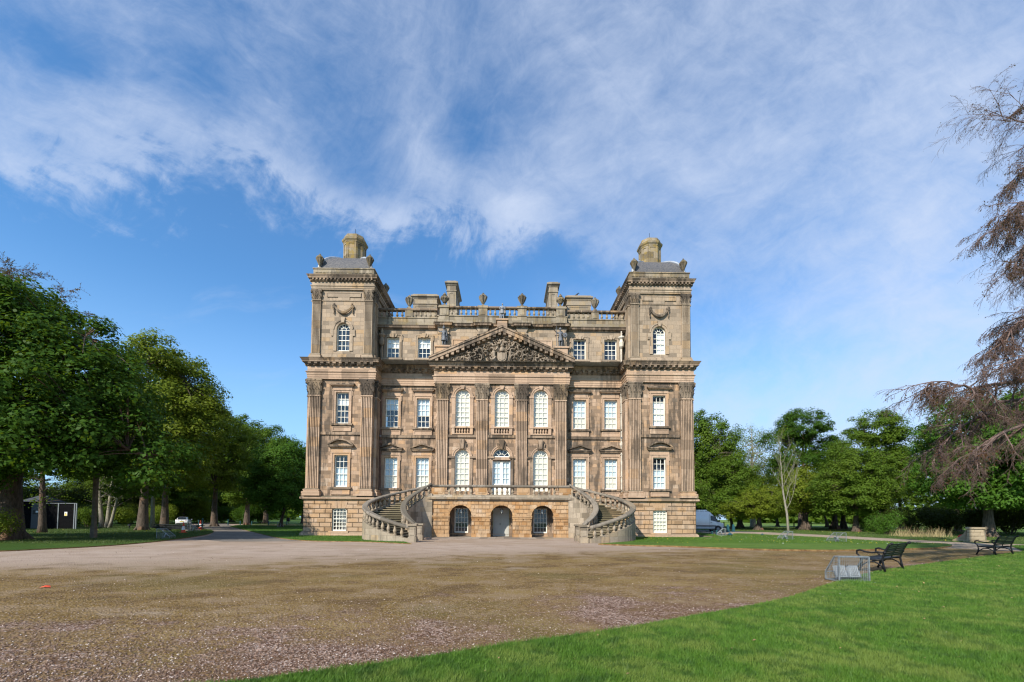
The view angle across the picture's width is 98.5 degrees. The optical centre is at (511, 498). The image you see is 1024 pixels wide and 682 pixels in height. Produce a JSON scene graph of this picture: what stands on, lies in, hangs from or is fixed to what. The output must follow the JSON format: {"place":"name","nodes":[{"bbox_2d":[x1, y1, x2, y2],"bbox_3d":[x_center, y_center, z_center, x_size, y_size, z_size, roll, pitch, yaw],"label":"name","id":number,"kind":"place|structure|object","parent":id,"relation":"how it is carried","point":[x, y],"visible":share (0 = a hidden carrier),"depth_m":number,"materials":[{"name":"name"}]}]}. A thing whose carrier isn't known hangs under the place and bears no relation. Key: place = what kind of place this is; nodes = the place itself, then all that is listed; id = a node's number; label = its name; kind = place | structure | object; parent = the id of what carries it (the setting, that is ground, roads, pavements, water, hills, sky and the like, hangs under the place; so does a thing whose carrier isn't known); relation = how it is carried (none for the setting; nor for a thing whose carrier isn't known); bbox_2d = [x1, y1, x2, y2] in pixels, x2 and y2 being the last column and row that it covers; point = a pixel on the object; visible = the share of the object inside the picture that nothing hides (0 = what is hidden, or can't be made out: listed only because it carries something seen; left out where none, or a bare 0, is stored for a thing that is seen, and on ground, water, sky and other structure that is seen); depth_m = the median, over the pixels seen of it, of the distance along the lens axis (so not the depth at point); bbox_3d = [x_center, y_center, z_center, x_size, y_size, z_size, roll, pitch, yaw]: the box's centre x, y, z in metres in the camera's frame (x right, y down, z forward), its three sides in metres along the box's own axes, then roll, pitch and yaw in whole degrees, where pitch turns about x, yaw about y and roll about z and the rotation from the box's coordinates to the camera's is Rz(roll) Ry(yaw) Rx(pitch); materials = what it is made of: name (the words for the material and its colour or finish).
{"place":"outdoors","nodes":[
{"label":"outdoors","id":0,"kind":"place"},
{"bbox_2d":[0,520,222,551],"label":"woodland lawn","id":1,"kind":"structure","parent":0,"point":[11,546],"depth_m":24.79,"materials":[{"name":"plant"}]},
{"bbox_2d":[0,505,22,537],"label":"leafy shrub","id":2,"kind":"object","parent":1,"relation":"on","point":[5,524],"visible":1,"depth_m":26.12,"materials":[{"name":"green plant"}]},
{"bbox_2d":[23,480,55,498],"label":"leafy shrub","id":3,"kind":"object","parent":1,"relation":"on","point":[36,491],"visible":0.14,"depth_m":70.76,"materials":[{"name":"green plant"}]},
{"bbox_2d":[23,496,66,502],"bbox_3d":[-60.644,1.696,56.979,2.463,4.100,3.800,0,-3,-1],"label":"park hut","id":4,"kind":"object","parent":1,"relation":"on","point":[37,498],"visible":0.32,"depth_m":56.65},
{"bbox_2d":[24,503,77,528],"bbox_3d":[-53.077,2.000,50.337,6.732,3.010,0.140,0,-3,-1],"label":"screened enclosure","id":5,"kind":"object","parent":1,"relation":"on","point":[61,515],"visible":0.61,"depth_m":50.34,"materials":[{"name":"black plastic"}]},
{"bbox_2d":[30,503,38,528],"bbox_3d":[-54.360,2.011,50.309,0.962,2.970,0.105,0,-3,-1],"label":"door","id":6,"kind":"structure","parent":5,"relation":"in","point":[34,510],"depth_m":50.27,"materials":[{"name":"black plastic"}]},
{"bbox_2d":[23,471,81,532],"bbox_3d":[-41.436,-1.216,39.198,4.171,9.040,4.007,2,-3,-26],"label":"tree","id":7,"kind":"object","parent":1,"relation":"on","point":[42,518],"visible":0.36,"depth_m":38.98,"materials":[{"name":"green plant"}]},
{"bbox_2d":[23,481,91,507],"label":"leafy shrub","id":8,"kind":"object","parent":1,"relation":"on","point":[63,499],"visible":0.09,"depth_m":76.05,"materials":[{"name":"green plant"}]},
{"bbox_2d":[0,251,120,362],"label":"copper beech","id":9,"kind":"object","parent":1,"relation":"on","point":[8,272],"visible":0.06,"depth_m":46.18,"materials":[{"name":"green plant"}]},
{"bbox_2d":[47,480,104,521],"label":"leafy shrub","id":10,"kind":"object","parent":1,"relation":"on","point":[81,493],"visible":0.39,"depth_m":76.84,"materials":[{"name":"green plant"}]},
{"bbox_2d":[55,469,124,523],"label":"sycamore tree","id":11,"kind":"object","parent":1,"relation":"on","point":[82,482],"visible":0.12,"depth_m":79.33,"materials":[{"name":"green plant"}]},
{"bbox_2d":[77,506,105,526],"bbox_3d":[-57.289,2.430,59.230,5.481,3.063,3.583,-1,-3,20],"label":"leafy shrub","id":12,"kind":"object","parent":1,"relation":"on","point":[83,517],"visible":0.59,"depth_m":58.83,"materials":[{"name":"green plant"}]},
{"bbox_2d":[90,473,99,537],"bbox_3d":[-29.326,-0.235,31.040,0.320,6.300,0.320,0,-3,-1],"label":"trunk","id":13,"kind":"object","parent":1,"relation":"on","point":[94,527],"visible":0.64,"depth_m":30.93,"materials":[{"name":"plant"}]},
{"bbox_2d":[0,270,216,540],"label":"sycamore tree","id":14,"kind":"object","parent":1,"relation":"on","point":[49,425],"visible":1,"depth_m":26.78,"materials":[{"name":"green plant"}]},
{"bbox_2d":[84,474,135,527],"bbox_3d":[-51.436,-0.842,56.524,6.095,9.755,5.109,0,-3,-1],"label":"multi stem tree","id":15,"kind":"object","parent":1,"relation":"on","point":[108,522],"visible":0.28,"depth_m":56.33,"materials":[{"name":"grey plant"}]},
{"bbox_2d":[82,503,137,525],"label":"leafy shrub","id":16,"kind":"object","parent":1,"relation":"on","point":[129,515],"visible":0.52,"depth_m":66.17,"materials":[{"name":"green plant"}]},
{"bbox_2d":[101,474,160,523],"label":"ash tree","id":17,"kind":"object","parent":1,"relation":"on","point":[129,501],"visible":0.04,"depth_m":81.79,"materials":[{"name":"green plant"}]},
{"bbox_2d":[136,485,175,526],"bbox_3d":[-48.652,-3.455,59.828,4.928,15.209,4.476,-2,-3,44],"label":"birch tree","id":18,"kind":"object","parent":1,"relation":"on","point":[152,517],"visible":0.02,"depth_m":59.27,"materials":[{"name":"grey plant"}]},
{"bbox_2d":[149,504,178,523],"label":"leafy shrub","id":19,"kind":"object","parent":1,"relation":"on","point":[172,511],"visible":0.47,"depth_m":74.24,"materials":[{"name":"green plant"}]},
{"bbox_2d":[98,327,242,529],"bbox_3d":[-39.151,-7.404,48.298,16.638,22.402,13.080,0,-3,-1],"label":"sycamore tree","id":20,"kind":"object","parent":1,"relation":"on","point":[199,401],"visible":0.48,"depth_m":47.69,"materials":[{"name":"green plant"}]},
{"bbox_2d":[156,501,207,523],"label":"leafy shrub","id":21,"kind":"object","parent":1,"relation":"on","point":[194,511],"visible":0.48,"depth_m":91.55,"materials":[{"name":"green plant"}]},
{"bbox_2d":[175,517,191,524],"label":"parked car","id":22,"kind":"object","parent":1,"relation":"on","point":[181,520],"visible":0.84,"depth_m":74.69,"materials":[{"name":"white paint"}]},
{"bbox_2d":[149,384,220,523],"bbox_3d":[-44.075,-5.981,56.632,12.164,20.162,15.473,2,-3,-37],"label":"sycamore tree","id":23,"kind":"object","parent":1,"relation":"on","point":[164,517],"visible":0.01,"depth_m":55.56,"materials":[{"name":"green plant"}]},
{"bbox_2d":[156,479,219,516],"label":"ash tree","id":24,"kind":"object","parent":1,"relation":"on","point":[179,497],"visible":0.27,"depth_m":90.07,"materials":[{"name":"green plant"}]},
{"bbox_2d":[186,498,211,522],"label":"leafy shrub","id":25,"kind":"object","parent":1,"relation":"on","point":[202,504],"visible":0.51,"depth_m":93.37,"materials":[{"name":"green plant"}]},
{"bbox_2d":[193,523,299,540],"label":"drive","id":26,"kind":"structure","parent":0,"point":[224,532],"depth_m":37.23,"materials":[{"name":"asphalt"}]},
{"bbox_2d":[225,518,302,524],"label":"woodland floor","id":27,"kind":"structure","parent":0,"point":[296,521],"depth_m":115.77,"materials":[{"name":"green plant"}]},
{"bbox_2d":[206,505,239,522],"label":"leafy shrub","id":28,"kind":"object","parent":27,"relation":"on","point":[225,515],"visible":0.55,"depth_m":98.67,"materials":[{"name":"green plant"}]},
{"bbox_2d":[218,490,241,521],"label":"ash tree","id":29,"kind":"object","parent":27,"relation":"on","point":[231,504],"visible":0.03,"depth_m":116.84,"materials":[{"name":"green plant"}]},
{"bbox_2d":[229,504,260,523],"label":"leafy shrub","id":30,"kind":"object","parent":27,"relation":"on","point":[239,515],"visible":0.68,"depth_m":93.26,"materials":[{"name":"green plant"}]},
{"bbox_2d":[250,505,272,523],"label":"leafy shrub","id":31,"kind":"object","parent":27,"relation":"on","point":[260,517],"visible":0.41,"depth_m":98.84,"materials":[{"name":"green plant"}]},
{"bbox_2d":[241,424,294,523],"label":"ash tree","id":32,"kind":"object","parent":27,"relation":"on","point":[265,515],"visible":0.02,"depth_m":96.77,"materials":[{"name":"green plant"}]},
{"bbox_2d":[230,525,410,543],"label":"grass","id":33,"kind":"structure","parent":0,"point":[254,528],"depth_m":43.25,"materials":[{"name":"green plant"}]},
{"bbox_2d":[235,435,305,526],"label":"maple tree","id":34,"kind":"object","parent":33,"relation":"on","point":[277,486],"visible":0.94,"depth_m":65.13,"materials":[{"name":"green plant"}]},
{"bbox_2d":[433,536,569,538],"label":"flagstone path","id":35,"kind":"structure","parent":0,"point":[491,537],"depth_m":35.83,"materials":[{"name":"beige stone"}]},
{"bbox_2d":[0,545,1010,681],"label":"gravel","id":36,"kind":"structure","parent":0,"point":[13,674],"depth_m":5.64,"materials":[{"name":"gravel"}]},
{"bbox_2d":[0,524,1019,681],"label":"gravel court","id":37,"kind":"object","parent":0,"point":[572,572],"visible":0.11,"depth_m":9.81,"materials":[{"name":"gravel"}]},
{"bbox_2d":[175,403,263,525],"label":"sycamore tree","id":38,"kind":"object","parent":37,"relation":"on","point":[228,477],"visible":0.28,"depth_m":69.21,"materials":[{"name":"green plant"}]},
{"bbox_2d":[209,413,291,524],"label":"ash tree","id":39,"kind":"object","parent":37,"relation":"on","point":[234,496],"visible":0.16,"depth_m":82.33,"materials":[{"name":"green plant"}]},
{"bbox_2d":[0,0,1023,519],"label":"sky","id":40,"kind":"structure","parent":0,"point":[187,164],"materials":[{"name":"blue"}]},
{"bbox_2d":[173,544,1023,681],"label":"lawn","id":41,"kind":"structure","parent":0,"point":[668,639],"depth_m":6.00,"materials":[{"name":"plant"}]},
{"bbox_2d":[825,556,869,580],"bbox_3d":[9.050,1.875,11.917,0.835,0.670,0.530,0,-3,-1],"label":"wire cage","id":42,"kind":"object","parent":41,"relation":"on","point":[838,560],"visible":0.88,"depth_m":11.72,"materials":[{"name":"metal"}]},
{"bbox_2d":[832,565,848,577],"bbox_3d":[8.877,1.971,11.920,0.336,0.327,0.206,0,-3,-1],"label":"floodlight","id":43,"kind":"object","parent":42,"relation":"in","point":[843,573],"visible":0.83,"depth_m":11.88,"materials":[{"name":"white glass"}]},
{"bbox_2d":[845,565,860,577],"bbox_3d":[9.222,1.974,11.924,0.336,0.327,0.206,0,-3,-1],"label":"floodlight","id":44,"kind":"object","parent":42,"relation":"in","point":[855,572],"visible":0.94,"depth_m":11.88,"materials":[{"name":"white glass"}]},
{"bbox_2d":[856,541,910,571],"bbox_3d":[12.183,1.874,14.442,1.850,0.957,0.968,2,-3,-35],"label":"park bench","id":45,"kind":"object","parent":41,"relation":"on","point":[890,549],"visible":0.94,"depth_m":14.22,"materials":[{"name":"black metal"}]},
{"bbox_2d":[875,63,1023,508],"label":"copper beech","id":46,"kind":"object","parent":41,"relation":"on","point":[977,456],"visible":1,"depth_m":16.00,"materials":[{"name":"brown plant"}]},
{"bbox_2d":[974,535,1018,554],"bbox_3d":[23.532,2.251,21.405,1.850,0.957,0.968,1,-3,-24],"label":"park bench","id":47,"kind":"object","parent":41,"relation":"on","point":[995,545],"visible":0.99,"depth_m":21.22,"materials":[{"name":"black metal"}]},
{"bbox_2d":[696,530,748,536],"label":"asphalt drive","id":48,"kind":"structure","parent":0,"point":[715,531],"depth_m":59.33,"materials":[{"name":"grey asphalt"}]},
{"bbox_2d":[696,510,724,530],"bbox_3d":[25.035,2.943,58.956,6.000,2.855,2.332,0,-3,-1],"label":"panel van","id":49,"kind":"object","parent":48,"relation":"on","point":[706,519],"visible":0.6,"depth_m":57.95,"materials":[{"name":"silver metal"}]},
{"bbox_2d":[598,532,951,550],"bbox_3d":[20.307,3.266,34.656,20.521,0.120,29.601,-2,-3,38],"label":"side lawn","id":50,"kind":"structure","parent":0,"point":[800,546],"depth_m":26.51,"materials":[{"name":"plant"}]},
{"bbox_2d":[696,527,1023,543],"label":"park lawn","id":51,"kind":"structure","parent":0,"point":[1022,529],"depth_m":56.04,"materials":[{"name":"plant"}]},
{"bbox_2d":[694,409,750,505],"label":"ash tree","id":52,"kind":"object","parent":51,"relation":"on","point":[708,446],"visible":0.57,"depth_m":75.93,"materials":[{"name":"green plant"}]},
{"bbox_2d":[696,454,769,528],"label":"maple tree","id":53,"kind":"object","parent":51,"relation":"on","point":[737,481],"visible":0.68,"depth_m":71.09,"materials":[{"name":"green plant"}]},
{"bbox_2d":[734,426,775,526],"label":"lime tree","id":54,"kind":"object","parent":51,"relation":"on","point":[753,521],"visible":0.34,"depth_m":92.27,"materials":[{"name":"green plant"}]},
{"bbox_2d":[717,484,802,529],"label":"hawthorn tree","id":55,"kind":"object","parent":51,"relation":"on","point":[764,507],"visible":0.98,"depth_m":65.21,"materials":[{"name":"green plant"}]},
{"bbox_2d":[763,474,797,526],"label":"maple tree","id":56,"kind":"object","parent":51,"relation":"on","point":[791,514],"visible":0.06,"depth_m":100.23,"materials":[{"name":"green plant"}]},
{"bbox_2d":[771,420,801,531],"bbox_3d":[36.808,-2.919,59.206,4.860,15.303,3.157,0,-3,-1],"label":"slim tree","id":57,"kind":"object","parent":51,"relation":"on","point":[779,483],"visible":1,"depth_m":58.75,"materials":[{"name":"green plant"}]},
{"bbox_2d":[753,407,844,527],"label":"sycamore tree","id":58,"kind":"object","parent":51,"relation":"on","point":[812,455],"visible":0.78,"depth_m":81.66,"materials":[{"name":"green plant"}]},
{"bbox_2d":[768,463,835,529],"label":"hawthorn tree","id":59,"kind":"object","parent":51,"relation":"on","point":[800,485],"visible":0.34,"depth_m":69.37,"materials":[{"name":"green plant"}]},
{"bbox_2d":[796,469,852,529],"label":"hawthorn tree","id":60,"kind":"object","parent":51,"relation":"on","point":[834,524],"depth_m":74.25,"materials":[{"name":"green plant"}]},
{"bbox_2d":[806,468,848,526],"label":"maple tree","id":61,"kind":"object","parent":51,"relation":"on","point":[826,522],"visible":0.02,"depth_m":98.45,"materials":[{"name":"green plant"}]},
{"bbox_2d":[815,495,887,528],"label":"hawthorn tree","id":62,"kind":"object","parent":51,"relation":"on","point":[843,524],"depth_m":78.36,"materials":[{"name":"brown plant"}]},
{"bbox_2d":[803,446,912,531],"bbox_3d":[47.365,-1.204,61.092,13.124,12.246,10.491,0,-3,-1],"label":"chestnut tree","id":63,"kind":"object","parent":51,"relation":"on","point":[865,492],"visible":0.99,"depth_m":59.10,"materials":[{"name":"green plant"}]},
{"bbox_2d":[850,512,888,531],"bbox_3d":[48.871,3.256,60.255,3.344,2.859,5.116,0,-3,13],"label":"leafy shrub","id":64,"kind":"object","parent":51,"relation":"on","point":[861,518],"visible":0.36,"depth_m":60.23,"materials":[{"name":"green plant"}]},
{"bbox_2d":[823,407,930,529],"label":"sycamore tree","id":65,"kind":"object","parent":51,"relation":"on","point":[890,434],"visible":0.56,"depth_m":71.82,"materials":[{"name":"green plant"}]},
{"bbox_2d":[860,507,907,534],"bbox_3d":[42.218,2.614,50.281,3.665,3.246,3.541,0,-3,-1],"label":"leafy shrub","id":66,"kind":"object","parent":51,"relation":"on","point":[884,524],"visible":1,"depth_m":49.93,"materials":[{"name":"green plant"}]},
{"bbox_2d":[879,442,925,528],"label":"sycamore tree","id":67,"kind":"object","parent":51,"relation":"on","point":[901,500],"visible":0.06,"depth_m":83.83,"materials":[{"name":"green plant"}]},
{"bbox_2d":[881,503,951,532],"bbox_3d":[51.705,2.541,56.639,7.308,4.084,4.778,0,-3,18],"label":"leafy shrub","id":68,"kind":"object","parent":51,"relation":"on","point":[927,517],"visible":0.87,"depth_m":55.96,"materials":[{"name":"green plant"}]},
{"bbox_2d":[897,432,963,531],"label":"sycamore tree","id":69,"kind":"object","parent":51,"relation":"on","point":[909,496],"visible":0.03,"depth_m":68.06,"materials":[{"name":"green plant"}]},
{"bbox_2d":[918,504,967,532],"bbox_3d":[56.395,2.629,57.950,4.778,4.084,7.308,-2,-3,41],"label":"leafy shrub","id":70,"kind":"object","parent":51,"relation":"on","point":[954,517],"visible":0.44,"depth_m":55.89,"materials":[{"name":"green plant"}]},
{"bbox_2d":[899,388,1023,536],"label":"chestnut tree","id":71,"kind":"object","parent":51,"relation":"on","point":[997,495],"visible":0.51,"depth_m":43.45,"materials":[{"name":"green plant"}]},
{"bbox_2d":[952,527,989,541],"bbox_3d":[35.647,2.813,34.275,1.100,1.190,1.980,2,-3,-39],"label":"stone memorial","id":72,"kind":"object","parent":51,"relation":"on","point":[971,534],"visible":0.92,"depth_m":33.84,"materials":[{"name":"beige stone"}]},
{"bbox_2d":[937,502,1018,532],"bbox_3d":[58.386,2.457,55.930,5.016,4.288,7.673,0,-3,-3],"label":"leafy shrub","id":73,"kind":"object","parent":51,"relation":"on","point":[1004,511],"visible":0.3,"depth_m":53.84,"materials":[{"name":"green plant"}]},
{"bbox_2d":[960,505,1023,534],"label":"leafy shrub","id":74,"kind":"object","parent":51,"relation":"on","point":[1020,523],"visible":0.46,"depth_m":53.50,"materials":[{"name":"green plant"}]},
{"bbox_2d":[698,532,1023,550],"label":"gravel path","id":75,"kind":"structure","parent":0,"point":[963,545],"depth_m":35.97,"materials":[{"name":"beige gravel"}]},
{"bbox_2d":[720,520,1023,527],"bbox_3d":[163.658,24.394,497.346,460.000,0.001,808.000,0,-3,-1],"label":"field","id":76,"kind":"structure","parent":0,"point":[769,524],"depth_m":137.63,"materials":[{"name":"plant"}]},
{"bbox_2d":[888,527,952,537],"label":"dry grass","id":77,"kind":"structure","parent":0,"point":[920,535],"depth_m":43.58,"materials":[{"name":"beige plant"}]},
{"label":"ground","id":78,"kind":"structure","parent":0,"visible":0},
{"bbox_2d":[299,229,700,542],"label":"country house","id":79,"kind":"structure","parent":78,"relation":"on","point":[482,418],"depth_m":38.89,"materials":[{"name":"beige stone"}]},
{"bbox_2d":[328,508,348,532],"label":"window","id":80,"kind":"structure","parent":79,"relation":"in","point":[333,531],"depth_m":37.78,"materials":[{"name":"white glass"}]},
{"bbox_2d":[327,439,353,494],"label":"window","id":81,"kind":"structure","parent":79,"relation":"in","point":[339,447],"depth_m":37.97,"materials":[{"name":"beige glass"}]},
{"bbox_2d":[329,383,354,430],"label":"window","id":82,"kind":"structure","parent":79,"relation":"in","point":[343,388],"depth_m":38.15,"materials":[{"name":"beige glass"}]},
{"bbox_2d":[331,317,354,350],"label":"window","id":83,"kind":"structure","parent":79,"relation":"in","point":[334,333],"depth_m":38.42,"materials":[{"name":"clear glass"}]},
{"bbox_2d":[379,443,402,494],"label":"window","id":84,"kind":"structure","parent":79,"relation":"in","point":[391,483],"depth_m":39.74,"materials":[{"name":"clear glass"}]},
{"bbox_2d":[380,388,403,434],"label":"window","id":85,"kind":"structure","parent":79,"relation":"in","point":[394,405],"depth_m":39.89,"materials":[{"name":"clear glass"}]},
{"bbox_2d":[382,333,402,359],"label":"window","id":86,"kind":"structure","parent":79,"relation":"in","point":[394,341],"depth_m":40.18,"materials":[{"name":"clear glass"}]},
{"bbox_2d":[410,443,434,494],"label":"window","id":87,"kind":"structure","parent":79,"relation":"in","point":[422,457],"depth_m":39.78,"materials":[{"name":"clear glass"}]},
{"bbox_2d":[411,388,434,434],"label":"window","id":88,"kind":"structure","parent":79,"relation":"in","point":[423,398],"depth_m":39.97,"materials":[{"name":"clear glass"}]},
{"bbox_2d":[414,333,433,359],"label":"window","id":89,"kind":"structure","parent":79,"relation":"in","point":[420,343],"depth_m":40.22,"materials":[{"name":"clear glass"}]},
{"bbox_2d":[447,439,475,494],"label":"window","id":90,"kind":"structure","parent":79,"relation":"in","point":[461,461],"depth_m":39.16,"materials":[{"name":"clear glass"}]},
{"bbox_2d":[455,508,467,532],"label":"window","id":91,"kind":"structure","parent":79,"relation":"in","point":[458,517],"depth_m":38.88,"materials":[{"name":"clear glass"}]},
{"bbox_2d":[451,385,473,434],"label":"window","id":92,"kind":"structure","parent":79,"relation":"in","point":[463,401],"depth_m":39.35,"materials":[{"name":"white glass"}]},
{"bbox_2d":[493,508,508,535],"bbox_3d":[-0.965,2.083,38.904,1.410,2.480,0.148,0,-3,-1],"label":"door","id":93,"kind":"structure","parent":79,"relation":"in","point":[500,521],"depth_m":38.91,"materials":[{"name":"grey wood"}]},
{"bbox_2d":[490,386,512,434],"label":"window","id":94,"kind":"structure","parent":79,"relation":"in","point":[501,401],"depth_m":39.36,"materials":[{"name":"white glass"}]},
{"bbox_2d":[491,457,511,494],"bbox_3d":[-0.940,-1.903,39.092,1.800,3.500,0.360,0,-3,-1],"label":"door","id":95,"kind":"structure","parent":79,"relation":"in","point":[501,469],"depth_m":39.21,"materials":[{"name":"beige paint"}]},
{"bbox_2d":[529,386,551,434],"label":"window","id":96,"kind":"structure","parent":79,"relation":"in","point":[540,403],"depth_m":39.42,"materials":[{"name":"white glass"}]},
{"bbox_2d":[527,440,554,494],"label":"window","id":97,"kind":"structure","parent":79,"relation":"in","point":[540,463],"depth_m":39.26,"materials":[{"name":"white glass"}]},
{"bbox_2d":[556,326,566,345],"bbox_3d":[4.453,-14.434,39.451,1.002,1.880,0.485,0,-3,8],"label":"warrior statue","id":98,"kind":"object","parent":79,"relation":"on","point":[560,333],"visible":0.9,"depth_m":39.35,"materials":[{"name":"grey stone"}]},
{"bbox_2d":[568,390,590,436],"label":"window","id":99,"kind":"structure","parent":79,"relation":"in","point":[579,410],"depth_m":40.14,"materials":[{"name":"beige glass"}]},
{"bbox_2d":[568,444,591,496],"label":"window","id":100,"kind":"structure","parent":79,"relation":"in","point":[579,456],"depth_m":39.94,"materials":[{"name":"beige glass"}]},
{"bbox_2d":[570,335,589,361],"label":"window","id":101,"kind":"structure","parent":79,"relation":"in","point":[577,338],"depth_m":40.35,"materials":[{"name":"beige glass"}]},
{"bbox_2d":[599,444,621,496],"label":"window","id":102,"kind":"structure","parent":79,"relation":"in","point":[610,456],"depth_m":39.96,"materials":[{"name":"beige glass"}]},
{"bbox_2d":[599,390,621,436],"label":"window","id":103,"kind":"structure","parent":79,"relation":"in","point":[610,409],"depth_m":40.18,"materials":[{"name":"beige glass"}]},
{"bbox_2d":[601,335,620,361],"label":"window","id":104,"kind":"structure","parent":79,"relation":"in","point":[610,337],"depth_m":40.37,"materials":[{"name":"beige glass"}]},
{"bbox_2d":[646,386,671,433],"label":"window","id":105,"kind":"structure","parent":79,"relation":"in","point":[659,412],"depth_m":38.49,"materials":[{"name":"beige glass"}]},
{"bbox_2d":[647,321,670,354],"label":"window","id":106,"kind":"structure","parent":79,"relation":"in","point":[660,338],"depth_m":38.78,"materials":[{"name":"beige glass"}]},
{"bbox_2d":[647,441,672,496],"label":"window","id":107,"kind":"structure","parent":79,"relation":"in","point":[660,451],"depth_m":38.25,"materials":[{"name":"beige glass"}]},
{"bbox_2d":[650,510,670,534],"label":"window","id":108,"kind":"structure","parent":79,"relation":"in","point":[659,516],"depth_m":38.14,"materials":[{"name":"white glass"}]},
{"bbox_2d":[29,483,1022,523],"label":"distant woods","id":109,"kind":"object","parent":78,"relation":"on","point":[763,520],"visible":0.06,"depth_m":185.21,"materials":[{"name":"green plant"}]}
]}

